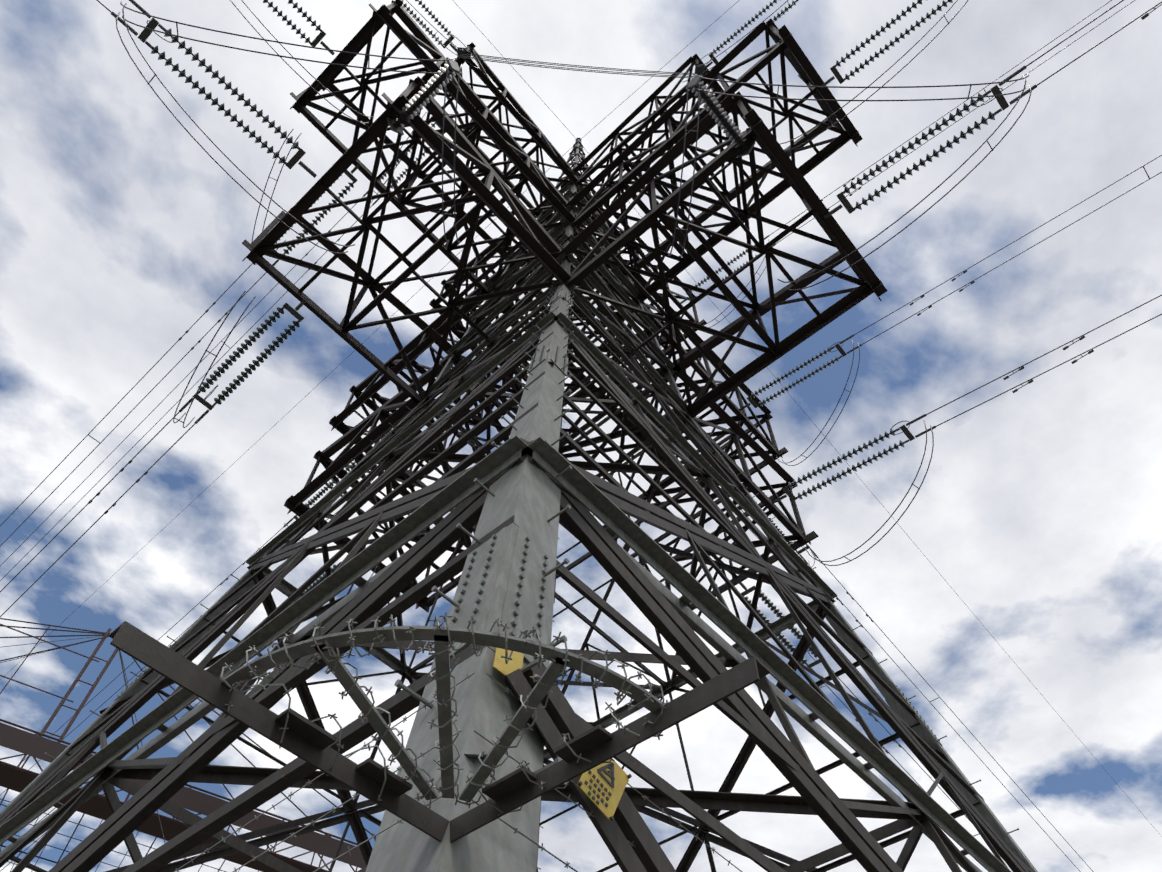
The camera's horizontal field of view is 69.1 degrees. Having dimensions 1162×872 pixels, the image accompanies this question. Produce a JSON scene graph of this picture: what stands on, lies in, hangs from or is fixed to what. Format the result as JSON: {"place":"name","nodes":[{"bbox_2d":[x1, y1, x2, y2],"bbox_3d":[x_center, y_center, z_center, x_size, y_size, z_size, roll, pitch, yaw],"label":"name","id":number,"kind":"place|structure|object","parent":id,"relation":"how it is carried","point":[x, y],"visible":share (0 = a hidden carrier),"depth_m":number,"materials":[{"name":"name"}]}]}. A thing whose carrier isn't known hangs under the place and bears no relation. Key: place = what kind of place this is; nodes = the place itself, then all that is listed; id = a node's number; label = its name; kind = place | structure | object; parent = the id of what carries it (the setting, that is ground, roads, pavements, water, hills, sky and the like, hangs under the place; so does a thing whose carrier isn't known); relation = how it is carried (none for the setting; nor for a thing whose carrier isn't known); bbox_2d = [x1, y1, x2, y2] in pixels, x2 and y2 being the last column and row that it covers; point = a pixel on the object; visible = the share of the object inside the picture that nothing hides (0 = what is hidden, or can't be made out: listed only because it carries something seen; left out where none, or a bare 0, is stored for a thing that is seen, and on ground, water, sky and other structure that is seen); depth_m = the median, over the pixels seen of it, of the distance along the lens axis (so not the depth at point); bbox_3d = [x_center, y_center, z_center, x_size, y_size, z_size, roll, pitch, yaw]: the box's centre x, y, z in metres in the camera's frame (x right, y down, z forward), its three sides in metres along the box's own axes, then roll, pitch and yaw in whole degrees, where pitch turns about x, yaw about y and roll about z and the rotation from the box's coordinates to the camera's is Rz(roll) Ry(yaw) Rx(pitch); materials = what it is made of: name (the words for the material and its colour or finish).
{"place":"outdoors","nodes":[
{"label":"outdoors","id":0,"kind":"place"},
{"bbox_2d":[0,0,1032,871],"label":"steel lattice pylon","id":1,"kind":"object","parent":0,"point":[168,778],"visible":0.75,"depth_m":18.96,"materials":[{"name":"grey metal"}]},
{"bbox_2d":[0,139,1037,871],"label":"tower legs","id":2,"kind":"object","parent":1,"relation":"attached to","point":[526,493],"visible":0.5,"depth_m":7.17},
{"bbox_2d":[0,176,1018,869],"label":"bolts","id":3,"kind":"object","parent":2,"relation":"attached to","point":[474,610],"visible":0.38,"depth_m":4.75,"materials":[{"name":"grey metal"}]},
{"bbox_2d":[393,48,748,150],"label":"insulator strings","id":4,"kind":"object","parent":1,"relation":"attached to","point":[417,103],"visible":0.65,"depth_m":17.81},
{"bbox_2d":[151,0,994,663],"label":"insulator strings","id":5,"kind":"object","parent":1,"relation":"attached to","point":[349,186],"visible":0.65,"depth_m":22.28},
{"bbox_2d":[520,658,545,672],"bbox_3d":[-0.212,0.929,3.392,0.164,0.041,0.021,-29,-62,19],"label":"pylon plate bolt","id":6,"kind":"object","parent":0,"point":[529,666],"visible":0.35,"depth_m":3.38,"materials":[{"name":"grey metal"}]},
{"bbox_2d":[0,0,1161,871],"label":"sky","id":7,"kind":"structure","parent":0,"point":[1039,505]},
{"bbox_2d":[505,660,675,871],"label":"steel beam","id":8,"kind":"structure","parent":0,"point":[557,718],"depth_m":3.22,"materials":[{"name":"grey metal"}]},
{"label":"ground","id":9,"kind":"structure","parent":0,"visible":0},
{"bbox_2d":[80,0,1161,835],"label":"insulator fittings","id":10,"kind":"object","parent":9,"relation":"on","point":[452,64],"visible":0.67,"depth_m":21.78,"materials":[{"name":"grey metal"}]},
{"bbox_2d":[109,621,770,871],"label":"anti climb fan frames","id":11,"kind":"structure","parent":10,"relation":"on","point":[307,740],"depth_m":2.22,"materials":[{"name":"grey metal"}]},
{"bbox_2d":[222,626,661,801],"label":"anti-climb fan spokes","id":12,"kind":"object","parent":11,"relation":"attached to","point":[439,638],"visible":0.88,"depth_m":2.12,"materials":[{"name":"grey metal"}]},
{"bbox_2d":[174,612,741,871],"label":"barbed wire","id":13,"kind":"object","parent":11,"relation":"attached to","point":[278,668],"visible":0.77,"depth_m":2.18,"materials":[{"name":"grey metal"}]},
{"bbox_2d":[493,648,628,821],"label":"warning signs","id":14,"kind":"object","parent":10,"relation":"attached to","point":[500,665],"visible":0.54,"depth_m":3.20,"materials":[{"name":"yellow metal"}]},
{"bbox_2d":[578,762,631,820],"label":"danger sign markings","id":15,"kind":"object","parent":14,"relation":"on","point":[611,775],"visible":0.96,"depth_m":3.16,"materials":[{"name":"paint"}]},
{"bbox_2d":[0,0,1161,871],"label":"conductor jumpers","id":16,"kind":"object","parent":10,"relation":"on","point":[633,207],"visible":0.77,"depth_m":21.60,"materials":[{"name":"grey metal"}]},
{"label":"gravel compound","id":17,"kind":"object","parent":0,"visible":0},
{"bbox_2d":[0,624,372,871],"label":"background lattice structure","id":18,"kind":"object","parent":17,"relation":"on","point":[17,778],"visible":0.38,"depth_m":23.43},
{"bbox_2d":[0,618,375,871],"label":"scaffold net and guys","id":19,"kind":"object","parent":18,"relation":"attached to","point":[25,742],"visible":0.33,"depth_m":24.04,"materials":[{"name":"grey"}]}
]}

